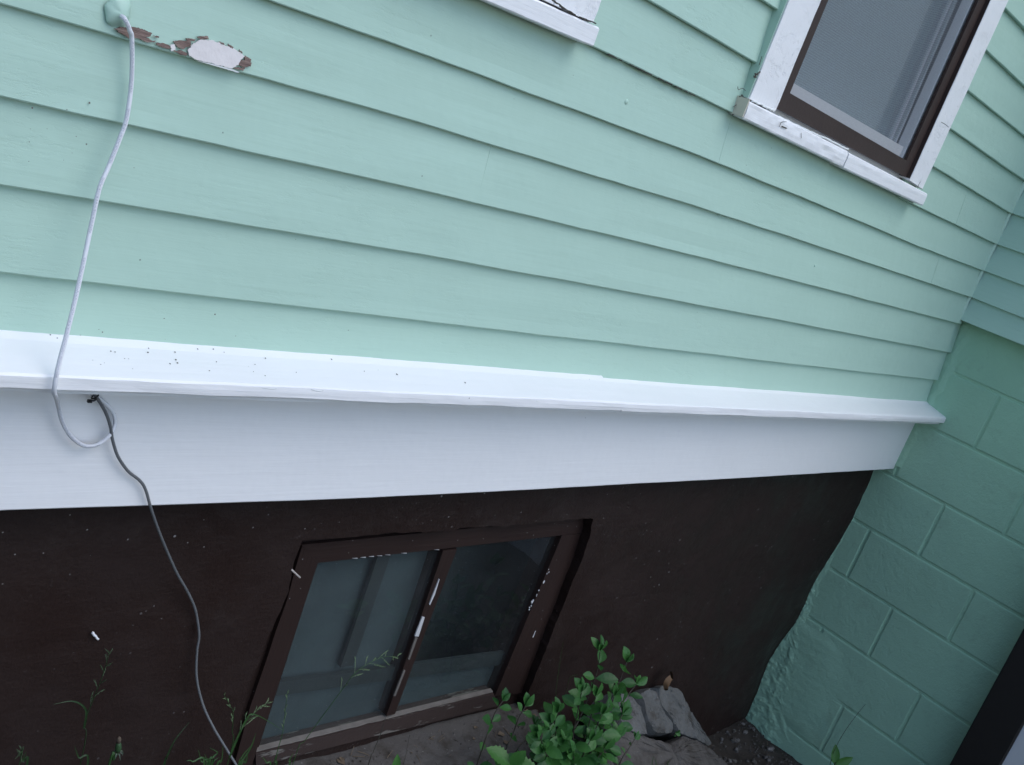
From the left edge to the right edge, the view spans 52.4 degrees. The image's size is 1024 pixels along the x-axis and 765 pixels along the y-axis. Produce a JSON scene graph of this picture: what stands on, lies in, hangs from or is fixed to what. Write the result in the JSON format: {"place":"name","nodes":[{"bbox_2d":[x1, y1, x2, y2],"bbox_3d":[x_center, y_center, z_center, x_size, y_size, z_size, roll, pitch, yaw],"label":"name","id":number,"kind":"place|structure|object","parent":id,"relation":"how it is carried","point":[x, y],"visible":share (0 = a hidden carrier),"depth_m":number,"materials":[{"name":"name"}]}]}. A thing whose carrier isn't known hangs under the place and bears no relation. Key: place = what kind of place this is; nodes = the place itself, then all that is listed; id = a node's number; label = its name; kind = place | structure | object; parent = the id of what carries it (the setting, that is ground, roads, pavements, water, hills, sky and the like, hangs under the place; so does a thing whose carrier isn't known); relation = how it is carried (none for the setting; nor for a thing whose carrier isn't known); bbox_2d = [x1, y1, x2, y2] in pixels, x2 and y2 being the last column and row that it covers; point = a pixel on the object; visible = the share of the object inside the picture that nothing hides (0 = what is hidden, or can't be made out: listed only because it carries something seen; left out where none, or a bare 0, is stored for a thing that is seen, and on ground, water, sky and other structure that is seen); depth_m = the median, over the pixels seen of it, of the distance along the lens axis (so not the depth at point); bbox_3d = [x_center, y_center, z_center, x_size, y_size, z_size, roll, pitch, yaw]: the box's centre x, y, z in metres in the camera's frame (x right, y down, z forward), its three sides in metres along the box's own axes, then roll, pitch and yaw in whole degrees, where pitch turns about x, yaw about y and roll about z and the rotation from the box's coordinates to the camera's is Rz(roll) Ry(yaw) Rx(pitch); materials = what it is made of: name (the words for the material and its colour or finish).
{"place":"outdoors","nodes":[
{"label":"outdoors","id":0,"kind":"place"},
{"bbox_2d":[273,690,288,764],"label":"grass stalk","id":1,"kind":"object","parent":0,"point":[282,725],"depth_m":1.88,"materials":[{"name":"green plant"}]},
{"bbox_2d":[368,717,385,764],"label":"grass stalk","id":2,"kind":"object","parent":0,"point":[376,743],"depth_m":2.07,"materials":[{"name":"green plant"}]},
{"bbox_2d":[707,718,801,764],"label":"ground","id":3,"kind":"structure","parent":0,"point":[743,754],"depth_m":3.74,"materials":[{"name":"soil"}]},
{"bbox_2d":[15,746,23,764],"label":"grass stalk","id":4,"kind":"object","parent":3,"relation":"on","point":[21,752],"depth_m":1.51,"materials":[{"name":"green plant"}]},
{"bbox_2d":[22,748,88,764],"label":"grass tuft","id":5,"kind":"object","parent":3,"relation":"on","point":[25,758],"visible":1,"depth_m":1.58,"materials":[{"name":"green plant"}]},
{"bbox_2d":[57,648,112,764],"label":"grass stalk","id":6,"kind":"object","parent":3,"relation":"on","point":[86,712],"depth_m":1.58,"materials":[{"name":"green plant"}]},
{"bbox_2d":[108,736,122,764],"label":"dandelion","id":7,"kind":"object","parent":3,"relation":"on","point":[118,748],"visible":1,"depth_m":1.57,"materials":[{"name":"green plant"}]},
{"bbox_2d":[163,724,187,764],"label":"grass tuft","id":8,"kind":"object","parent":3,"relation":"on","point":[166,757],"visible":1,"depth_m":1.70,"materials":[{"name":"green plant"}]},
{"bbox_2d":[187,747,249,764],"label":"grass tuft","id":9,"kind":"object","parent":3,"relation":"on","point":[208,761],"visible":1,"depth_m":1.73,"materials":[{"name":"green plant"}]},
{"bbox_2d":[223,693,234,757],"bbox_3d":[-0.533,0.720,1.801,0.054,0.457,0.024,11,17,-30],"label":"grass stalk","id":10,"kind":"object","parent":3,"relation":"on","point":[227,699],"depth_m":1.77,"materials":[{"name":"green plant"}]},
{"bbox_2d":[227,698,278,764],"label":"grass stalk","id":11,"kind":"object","parent":3,"relation":"on","point":[241,728],"depth_m":1.80,"materials":[{"name":"green plant"}]},
{"bbox_2d":[263,751,292,764],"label":"grass tuft","id":12,"kind":"object","parent":3,"relation":"on","point":[276,762],"visible":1,"depth_m":1.87,"materials":[{"name":"green plant"}]},
{"bbox_2d":[292,650,401,764],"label":"grass stalk","id":13,"kind":"object","parent":3,"relation":"on","point":[347,682],"depth_m":1.94,"materials":[{"name":"green plant"}]},
{"bbox_2d":[392,754,400,764],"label":"dock weed","id":14,"kind":"object","parent":3,"relation":"on","point":[396,761],"visible":1,"depth_m":2.09,"materials":[{"name":"green plant"}]},
{"bbox_2d":[467,687,511,764],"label":"leafy sprout","id":15,"kind":"object","parent":3,"relation":"on","point":[504,707],"visible":1,"depth_m":2.39,"materials":[{"name":"green plant"}]},
{"bbox_2d":[486,745,534,764],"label":"broadleaf weed","id":16,"kind":"object","parent":3,"relation":"on","point":[499,754],"visible":1,"depth_m":2.27,"materials":[{"name":"green plant"}]},
{"bbox_2d":[0,0,1023,764],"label":"house","id":17,"kind":"structure","parent":3,"relation":"on","point":[710,312],"depth_m":2.05,"materials":[{"name":"green paint"}]},
{"bbox_2d":[52,14,134,447],"bbox_3d":[-0.519,-0.167,1.323,0.065,0.576,0.174,22,15,8],"label":"white cable","id":18,"kind":"object","parent":17,"relation":"hanging from","point":[87,245],"visible":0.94,"depth_m":1.28,"materials":[{"name":"white plastic"}]},
{"bbox_2d":[92,394,236,764],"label":"grey cable","id":19,"kind":"object","parent":17,"relation":"attached to","point":[127,470],"visible":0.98,"depth_m":1.68,"materials":[{"name":"grey plastic"}]},
{"bbox_2d":[87,394,98,402],"bbox_3d":[-0.567,0.021,1.409,0.011,0.010,0.022,19,15,-6],"label":"cable tie","id":20,"kind":"object","parent":19,"relation":"attached to","point":[91,400],"visible":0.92,"depth_m":1.41,"materials":[{"name":"black plastic"}]},
{"bbox_2d":[231,518,583,764],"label":"cellar window frame","id":21,"kind":"structure","parent":17,"relation":"in","point":[468,623],"depth_m":2.32,"materials":[{"name":"brown paint"}]},
{"bbox_2d":[329,708,542,764],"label":"mortar crumbs","id":22,"kind":"object","parent":17,"relation":"on","point":[494,731],"visible":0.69,"depth_m":2.53,"materials":[{"name":"grey concrete"}]},
{"bbox_2d":[1002,726,1023,764],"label":"door panel","id":23,"kind":"structure","parent":17,"relation":"in","point":[1015,756],"depth_m":3.23,"materials":[{"name":"grey paint"}]},
{"bbox_2d":[495,692,534,764],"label":"leafy sprout","id":24,"kind":"object","parent":3,"relation":"on","point":[528,700],"visible":0.81,"depth_m":2.45,"materials":[{"name":"green plant"}]},
{"bbox_2d":[516,714,541,751],"bbox_3d":[0.010,0.915,2.481,0.045,0.242,0.109,27,16,25],"label":"leafy sprout","id":25,"kind":"object","parent":3,"relation":"on","point":[536,720],"visible":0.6,"depth_m":2.48,"materials":[{"name":"green plant"}]},
{"bbox_2d":[337,709,768,764],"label":"plant litter","id":26,"kind":"object","parent":3,"relation":"on","point":[341,760],"visible":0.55,"depth_m":2.50,"materials":[{"name":"brown plant"}]},
{"bbox_2d":[526,635,647,764],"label":"leafy shrub","id":27,"kind":"object","parent":3,"relation":"on","point":[559,745],"visible":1,"depth_m":2.55,"materials":[{"name":"green plant"}]},
{"bbox_2d":[615,731,640,764],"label":"leafy sprout","id":28,"kind":"object","parent":3,"relation":"on","point":[637,735],"visible":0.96,"depth_m":2.75,"materials":[{"name":"green plant"}]},
{"bbox_2d":[628,688,672,736],"bbox_3d":[0.394,1.009,3.158,0.188,0.187,0.160,4,22,-47],"label":"concrete chunk","id":29,"kind":"object","parent":3,"relation":"on","point":[658,721],"visible":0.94,"depth_m":3.11,"materials":[{"name":"grey concrete"}]},
{"bbox_2d":[595,732,726,764],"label":"concrete slab","id":30,"kind":"structure","parent":3,"relation":"on","point":[644,750],"depth_m":3.05,"materials":[{"name":"grey concrete"}]},
{"bbox_2d":[587,692,646,735],"bbox_3d":[0.301,0.968,2.992,0.198,0.184,0.153,4,22,-47],"label":"concrete chunk","id":31,"kind":"object","parent":30,"relation":"on","point":[637,721],"visible":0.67,"depth_m":2.98,"materials":[{"name":"grey concrete"}]},
{"bbox_2d":[648,685,710,745],"bbox_3d":[0.523,1.107,3.397,0.482,0.358,0.176,4,22,-47],"label":"concrete chunk","id":32,"kind":"object","parent":3,"relation":"on","point":[678,712],"visible":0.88,"depth_m":3.29,"materials":[{"name":"grey concrete"}]},
{"bbox_2d":[663,671,672,690],"bbox_3d":[0.479,0.914,3.180,0.019,0.066,0.055,26,16,21],"label":"dry leaf","id":33,"kind":"object","parent":32,"relation":"on","point":[667,681],"visible":1,"depth_m":3.16,"materials":[{"name":"brown plant"}]},
{"bbox_2d":[831,744,852,764],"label":"dock weed","id":34,"kind":"object","parent":3,"relation":"on","point":[835,758],"visible":1,"depth_m":3.54,"materials":[{"name":"green plant"}]},
{"bbox_2d":[830,704,865,763],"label":"grass stalk","id":35,"kind":"object","parent":3,"relation":"on","point":[843,733],"depth_m":3.53,"materials":[{"name":"green plant"}]}
]}

